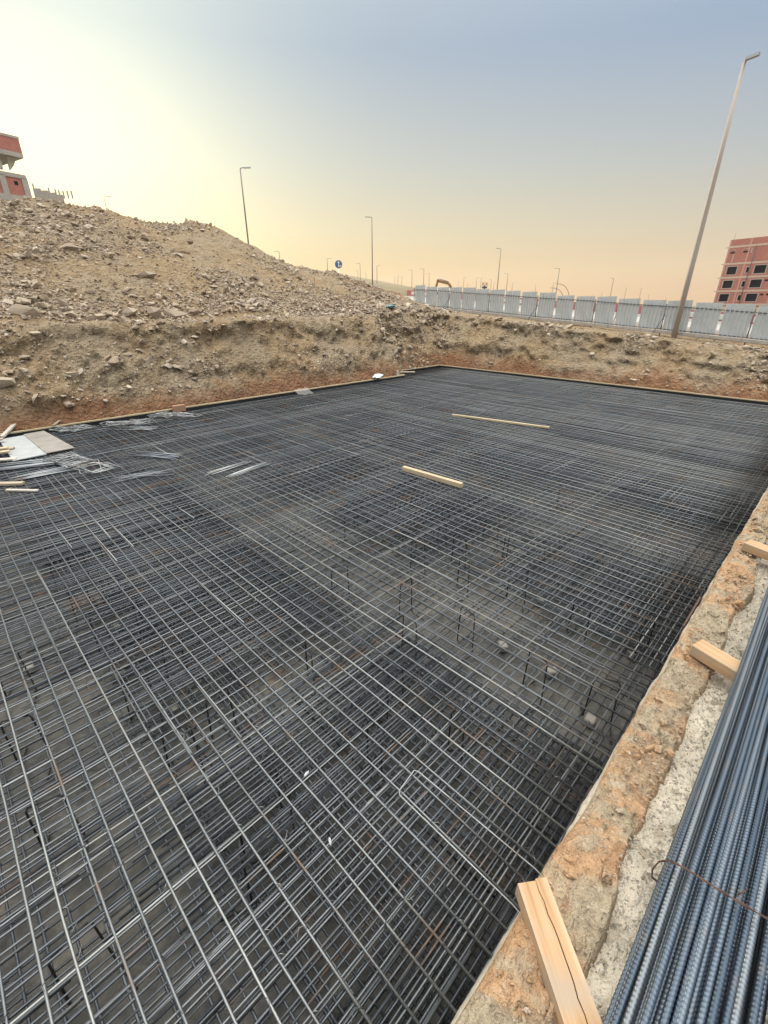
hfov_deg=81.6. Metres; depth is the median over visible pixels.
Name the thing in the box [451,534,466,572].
support chair
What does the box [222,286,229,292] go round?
rock
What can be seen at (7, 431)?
whitewashed prop
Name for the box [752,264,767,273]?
window
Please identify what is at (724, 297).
window
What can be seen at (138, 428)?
cut bar pile
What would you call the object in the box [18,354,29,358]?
rock
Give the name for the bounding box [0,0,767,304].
sky
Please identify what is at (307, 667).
support chair
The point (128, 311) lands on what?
rock
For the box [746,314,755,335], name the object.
road barrier
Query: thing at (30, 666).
concrete spacer
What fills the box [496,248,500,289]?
street lamp
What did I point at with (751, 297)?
window
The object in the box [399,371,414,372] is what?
cross plank
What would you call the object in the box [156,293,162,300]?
rock
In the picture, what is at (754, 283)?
window
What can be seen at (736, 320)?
metal fence
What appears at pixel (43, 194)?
boundary wall
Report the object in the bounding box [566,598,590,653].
support chair
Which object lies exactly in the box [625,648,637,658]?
concrete spacer
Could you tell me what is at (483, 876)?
open stirrup
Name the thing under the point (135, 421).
stirrup pile
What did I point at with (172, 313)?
rock
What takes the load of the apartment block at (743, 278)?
on the ground
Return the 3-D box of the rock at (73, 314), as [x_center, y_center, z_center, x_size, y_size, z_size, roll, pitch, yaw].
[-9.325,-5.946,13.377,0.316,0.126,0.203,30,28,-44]
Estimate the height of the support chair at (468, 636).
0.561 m
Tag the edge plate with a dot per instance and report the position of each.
(691, 613)
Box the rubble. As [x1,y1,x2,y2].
[0,195,767,424]
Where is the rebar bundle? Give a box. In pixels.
[603,587,767,1023]
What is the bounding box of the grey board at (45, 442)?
[24,431,74,453]
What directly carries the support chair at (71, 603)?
on the pit floor
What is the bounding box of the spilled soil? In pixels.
[455,487,767,1023]
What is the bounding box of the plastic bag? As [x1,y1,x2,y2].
[372,374,382,377]
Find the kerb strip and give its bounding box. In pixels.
[429,306,767,344]
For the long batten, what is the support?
on the rebar mat at (258, 912)
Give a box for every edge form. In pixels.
[0,375,404,456]
[401,365,439,382]
[439,365,767,423]
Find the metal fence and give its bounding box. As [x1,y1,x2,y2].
[413,285,767,344]
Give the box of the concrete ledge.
[586,539,767,1023]
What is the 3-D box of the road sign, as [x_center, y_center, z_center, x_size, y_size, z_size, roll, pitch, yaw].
[-3.741,-19.258,37.196,0.600,3.142,0.089,0,25,0]
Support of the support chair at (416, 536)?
on the pit floor
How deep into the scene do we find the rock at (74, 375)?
12.15 m
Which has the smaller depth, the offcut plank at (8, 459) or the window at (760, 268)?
the offcut plank at (8, 459)
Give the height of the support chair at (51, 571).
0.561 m
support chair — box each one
[0,651,37,704]
[0,714,52,779]
[25,794,88,864]
[47,921,137,1005]
[48,553,74,593]
[67,580,106,626]
[82,543,106,580]
[89,618,114,671]
[97,561,129,602]
[121,674,163,731]
[131,593,162,644]
[156,635,202,687]
[161,724,205,788]
[205,688,250,740]
[221,826,275,921]
[275,768,304,849]
[296,641,323,704]
[328,564,354,606]
[337,510,355,542]
[364,720,382,797]
[372,669,418,722]
[393,578,423,620]
[401,615,416,671]
[402,521,416,558]
[410,541,424,583]
[438,712,463,786]
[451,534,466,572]
[456,557,469,602]
[457,606,474,662]
[482,513,499,551]
[493,530,509,565]
[506,565,528,612]
[522,649,547,714]
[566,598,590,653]
[581,677,620,744]
[617,612,659,657]
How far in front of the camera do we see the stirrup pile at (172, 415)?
12.89 m
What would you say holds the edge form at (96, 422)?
on the pit floor
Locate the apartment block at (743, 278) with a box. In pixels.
[713,235,767,308]
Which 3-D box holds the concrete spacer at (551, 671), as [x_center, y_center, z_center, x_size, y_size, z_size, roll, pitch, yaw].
[1.789,1.709,4.746,0.117,0.084,0.091,-5,26,-11]
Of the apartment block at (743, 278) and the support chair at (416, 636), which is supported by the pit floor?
the support chair at (416, 636)
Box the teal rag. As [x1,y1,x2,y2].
[386,304,395,307]
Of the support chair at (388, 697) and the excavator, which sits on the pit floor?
the support chair at (388, 697)
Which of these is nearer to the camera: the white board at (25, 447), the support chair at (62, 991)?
the support chair at (62, 991)
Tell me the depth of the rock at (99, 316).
13.58 m
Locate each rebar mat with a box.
[0,368,767,1023]
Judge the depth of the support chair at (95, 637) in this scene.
4.80 m
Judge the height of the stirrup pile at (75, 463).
0.154 m
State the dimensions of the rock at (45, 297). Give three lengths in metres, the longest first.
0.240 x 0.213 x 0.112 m
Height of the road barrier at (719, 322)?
0.800 m
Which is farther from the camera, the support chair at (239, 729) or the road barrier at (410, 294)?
the road barrier at (410, 294)
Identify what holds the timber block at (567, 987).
on the spilled soil
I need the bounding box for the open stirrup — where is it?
[399,770,540,912]
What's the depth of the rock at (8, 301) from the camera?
12.48 m
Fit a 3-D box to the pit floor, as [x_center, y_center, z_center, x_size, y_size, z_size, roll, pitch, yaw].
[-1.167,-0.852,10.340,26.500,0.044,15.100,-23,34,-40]
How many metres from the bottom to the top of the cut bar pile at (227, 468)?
0.062 m
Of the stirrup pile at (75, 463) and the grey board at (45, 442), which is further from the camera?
the grey board at (45, 442)
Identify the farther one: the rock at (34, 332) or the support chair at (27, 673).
the rock at (34, 332)
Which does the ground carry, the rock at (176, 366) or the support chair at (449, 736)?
the rock at (176, 366)
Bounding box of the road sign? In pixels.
[335,260,341,271]
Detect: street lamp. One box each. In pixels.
[240,167,250,243]
[367,217,372,284]
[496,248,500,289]
[671,51,759,337]
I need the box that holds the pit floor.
[0,381,767,1023]
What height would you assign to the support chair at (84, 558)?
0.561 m
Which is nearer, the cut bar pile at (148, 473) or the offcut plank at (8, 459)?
the cut bar pile at (148, 473)
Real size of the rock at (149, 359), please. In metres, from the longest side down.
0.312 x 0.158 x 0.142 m
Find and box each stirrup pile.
[42,452,92,467]
[49,424,95,431]
[72,459,119,473]
[99,418,153,426]
[146,411,201,417]
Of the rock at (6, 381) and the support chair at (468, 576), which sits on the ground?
the rock at (6, 381)
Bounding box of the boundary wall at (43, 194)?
[32,183,73,202]
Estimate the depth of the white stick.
7.81 m
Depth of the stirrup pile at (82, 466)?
8.82 m
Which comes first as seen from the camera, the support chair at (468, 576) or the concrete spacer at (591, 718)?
the concrete spacer at (591, 718)
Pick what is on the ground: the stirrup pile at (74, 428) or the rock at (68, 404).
the rock at (68, 404)
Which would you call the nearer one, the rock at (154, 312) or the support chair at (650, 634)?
the support chair at (650, 634)
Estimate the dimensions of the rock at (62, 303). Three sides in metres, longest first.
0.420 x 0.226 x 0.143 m
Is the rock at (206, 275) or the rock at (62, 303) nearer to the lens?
the rock at (62, 303)
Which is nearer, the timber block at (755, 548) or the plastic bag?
the timber block at (755, 548)
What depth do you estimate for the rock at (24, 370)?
11.34 m
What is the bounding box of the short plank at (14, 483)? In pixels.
[0,481,24,485]
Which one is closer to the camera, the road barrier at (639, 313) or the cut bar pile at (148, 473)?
the cut bar pile at (148, 473)
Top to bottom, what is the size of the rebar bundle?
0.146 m
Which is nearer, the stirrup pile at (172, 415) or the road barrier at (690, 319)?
the stirrup pile at (172, 415)
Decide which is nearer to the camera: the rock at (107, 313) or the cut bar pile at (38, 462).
the cut bar pile at (38, 462)
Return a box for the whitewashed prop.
[0,424,15,437]
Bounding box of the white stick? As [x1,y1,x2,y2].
[5,489,38,491]
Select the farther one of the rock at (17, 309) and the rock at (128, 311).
the rock at (128, 311)
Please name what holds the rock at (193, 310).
on the ground
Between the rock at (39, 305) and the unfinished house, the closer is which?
the rock at (39, 305)
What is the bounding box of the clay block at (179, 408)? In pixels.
[172,404,185,411]
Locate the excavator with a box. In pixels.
[435,278,451,294]
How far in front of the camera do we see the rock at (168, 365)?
13.84 m
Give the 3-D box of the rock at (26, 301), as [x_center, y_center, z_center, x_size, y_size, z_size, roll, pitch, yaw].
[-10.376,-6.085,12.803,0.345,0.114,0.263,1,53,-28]
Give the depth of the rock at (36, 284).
13.36 m
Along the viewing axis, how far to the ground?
16.33 m
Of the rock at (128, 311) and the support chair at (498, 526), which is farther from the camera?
the rock at (128, 311)
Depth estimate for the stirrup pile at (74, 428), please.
11.41 m
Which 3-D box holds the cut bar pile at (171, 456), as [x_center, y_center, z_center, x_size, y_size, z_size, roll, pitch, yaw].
[-4.950,-1.212,9.570,1.219,0.068,0.400,6,26,12]
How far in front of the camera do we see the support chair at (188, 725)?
3.58 m
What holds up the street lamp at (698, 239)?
on the ground
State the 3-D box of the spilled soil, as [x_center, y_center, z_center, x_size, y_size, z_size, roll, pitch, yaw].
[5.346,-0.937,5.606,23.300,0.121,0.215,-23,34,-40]
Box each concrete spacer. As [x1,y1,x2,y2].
[23,661,35,673]
[170,704,180,714]
[498,641,508,651]
[545,666,557,677]
[583,712,596,726]
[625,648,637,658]
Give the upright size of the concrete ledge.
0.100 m
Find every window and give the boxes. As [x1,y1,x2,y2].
[717,293,729,301]
[721,280,733,288]
[725,266,737,274]
[743,293,758,301]
[748,278,763,287]
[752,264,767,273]
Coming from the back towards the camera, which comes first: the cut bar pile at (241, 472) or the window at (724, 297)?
the window at (724, 297)
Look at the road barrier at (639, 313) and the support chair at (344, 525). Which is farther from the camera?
the road barrier at (639, 313)
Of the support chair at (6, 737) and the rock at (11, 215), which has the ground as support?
the rock at (11, 215)
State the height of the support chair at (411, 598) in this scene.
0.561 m
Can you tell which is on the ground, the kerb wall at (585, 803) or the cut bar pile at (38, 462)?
the kerb wall at (585, 803)
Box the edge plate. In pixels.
[676,597,700,643]
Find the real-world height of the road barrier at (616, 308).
0.800 m
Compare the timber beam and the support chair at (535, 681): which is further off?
the timber beam
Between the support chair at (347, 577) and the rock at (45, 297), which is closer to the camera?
the support chair at (347, 577)
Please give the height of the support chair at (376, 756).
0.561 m
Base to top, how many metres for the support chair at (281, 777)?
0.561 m
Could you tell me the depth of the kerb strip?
19.82 m
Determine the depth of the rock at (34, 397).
11.30 m
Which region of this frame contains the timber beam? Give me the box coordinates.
[402,466,462,487]
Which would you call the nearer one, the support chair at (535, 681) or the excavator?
the support chair at (535, 681)
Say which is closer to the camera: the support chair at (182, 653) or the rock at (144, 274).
the support chair at (182, 653)
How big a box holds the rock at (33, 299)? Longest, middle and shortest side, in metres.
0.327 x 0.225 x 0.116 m
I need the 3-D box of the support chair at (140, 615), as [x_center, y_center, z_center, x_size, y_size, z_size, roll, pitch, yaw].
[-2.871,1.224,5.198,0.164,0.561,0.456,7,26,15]
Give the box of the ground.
[0,198,767,432]
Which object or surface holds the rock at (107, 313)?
on the ground
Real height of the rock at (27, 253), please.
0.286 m
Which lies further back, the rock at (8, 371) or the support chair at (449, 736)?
the rock at (8, 371)
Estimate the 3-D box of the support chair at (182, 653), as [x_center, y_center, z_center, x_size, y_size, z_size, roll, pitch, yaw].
[-2.135,1.530,4.545,0.456,0.561,0.164,-13,28,-26]
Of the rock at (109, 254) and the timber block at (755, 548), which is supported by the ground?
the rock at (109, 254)
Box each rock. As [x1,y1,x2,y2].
[0,377,15,387]
[1,298,12,304]
[2,369,13,373]
[7,212,16,218]
[9,304,40,316]
[16,297,30,303]
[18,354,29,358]
[18,368,28,372]
[23,250,30,258]
[24,297,38,302]
[29,331,39,334]
[31,281,41,288]
[32,303,45,307]
[32,394,37,403]
[39,294,48,299]
[56,298,68,306]
[59,243,83,250]
[64,372,81,379]
[64,401,73,407]
[67,311,78,317]
[84,313,107,320]
[101,310,112,315]
[106,252,113,257]
[108,312,118,317]
[108,356,118,364]
[122,307,137,316]
[138,271,157,277]
[145,355,152,363]
[147,306,160,319]
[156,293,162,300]
[163,308,187,318]
[165,363,172,368]
[172,364,182,369]
[189,307,198,314]
[202,273,210,279]
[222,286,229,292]
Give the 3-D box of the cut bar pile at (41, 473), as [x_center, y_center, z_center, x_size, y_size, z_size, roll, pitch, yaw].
[-6.586,-0.738,8.560,1.018,0.063,0.250,-23,34,-40]
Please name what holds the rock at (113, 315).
on the ground
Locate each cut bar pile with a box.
[0,456,70,470]
[8,466,72,480]
[110,467,173,482]
[114,426,156,430]
[124,451,181,459]
[205,460,250,475]
[225,462,269,477]
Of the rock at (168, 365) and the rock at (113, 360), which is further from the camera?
the rock at (168, 365)
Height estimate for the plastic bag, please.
0.123 m
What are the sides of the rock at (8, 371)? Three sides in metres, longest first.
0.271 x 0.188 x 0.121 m
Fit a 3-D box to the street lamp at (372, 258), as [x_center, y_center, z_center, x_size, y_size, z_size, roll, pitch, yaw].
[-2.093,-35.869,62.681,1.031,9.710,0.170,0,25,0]
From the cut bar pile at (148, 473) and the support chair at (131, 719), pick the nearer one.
the support chair at (131, 719)
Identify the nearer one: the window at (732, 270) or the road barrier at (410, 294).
the road barrier at (410, 294)
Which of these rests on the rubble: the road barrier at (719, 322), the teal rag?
the teal rag
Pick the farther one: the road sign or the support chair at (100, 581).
the road sign
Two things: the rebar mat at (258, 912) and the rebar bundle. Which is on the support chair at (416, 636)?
the rebar mat at (258, 912)
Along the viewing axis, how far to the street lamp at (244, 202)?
41.09 m
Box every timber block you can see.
[515,877,602,1023]
[689,639,739,681]
[741,540,767,559]
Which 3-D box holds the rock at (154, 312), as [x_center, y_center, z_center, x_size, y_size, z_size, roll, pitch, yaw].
[-7.676,-6.607,14.861,0.438,0.464,0.492,26,26,12]
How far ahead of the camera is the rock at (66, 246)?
15.13 m
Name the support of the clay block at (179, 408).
on the rebar mat at (258, 912)
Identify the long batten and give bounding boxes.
[452,414,549,428]
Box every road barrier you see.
[407,290,414,300]
[571,302,594,318]
[591,304,617,321]
[614,306,641,323]
[687,310,693,329]
[715,312,723,332]
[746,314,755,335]
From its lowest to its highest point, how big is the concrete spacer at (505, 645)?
0.084 m
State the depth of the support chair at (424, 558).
6.37 m
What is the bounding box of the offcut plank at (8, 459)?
[0,457,17,460]
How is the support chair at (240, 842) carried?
on the pit floor
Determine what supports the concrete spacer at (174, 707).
on the pit floor
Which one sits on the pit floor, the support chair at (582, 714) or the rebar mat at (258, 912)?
the support chair at (582, 714)
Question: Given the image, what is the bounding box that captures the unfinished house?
[0,132,31,200]
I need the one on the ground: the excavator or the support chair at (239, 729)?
the excavator
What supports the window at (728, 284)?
in the apartment block at (743, 278)
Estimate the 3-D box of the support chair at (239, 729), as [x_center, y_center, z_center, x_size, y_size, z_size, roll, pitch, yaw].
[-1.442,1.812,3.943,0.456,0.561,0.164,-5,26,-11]
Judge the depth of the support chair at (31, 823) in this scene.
3.04 m
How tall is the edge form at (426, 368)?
0.770 m
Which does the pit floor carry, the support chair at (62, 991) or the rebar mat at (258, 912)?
the support chair at (62, 991)
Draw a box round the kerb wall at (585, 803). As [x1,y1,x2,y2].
[451,489,766,1023]
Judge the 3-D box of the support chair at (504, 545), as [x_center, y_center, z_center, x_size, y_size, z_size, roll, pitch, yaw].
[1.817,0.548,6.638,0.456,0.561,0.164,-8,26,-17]
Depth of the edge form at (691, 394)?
17.02 m
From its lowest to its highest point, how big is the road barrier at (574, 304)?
0.800 m
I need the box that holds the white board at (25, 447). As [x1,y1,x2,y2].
[0,435,46,460]
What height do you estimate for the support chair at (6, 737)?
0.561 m
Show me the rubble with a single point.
(361, 304)
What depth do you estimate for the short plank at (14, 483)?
8.06 m
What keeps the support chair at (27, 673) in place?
on the pit floor
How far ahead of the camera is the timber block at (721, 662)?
2.00 m
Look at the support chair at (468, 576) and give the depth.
5.91 m
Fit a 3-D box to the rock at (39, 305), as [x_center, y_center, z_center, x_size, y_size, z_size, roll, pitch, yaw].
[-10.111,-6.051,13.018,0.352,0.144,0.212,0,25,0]

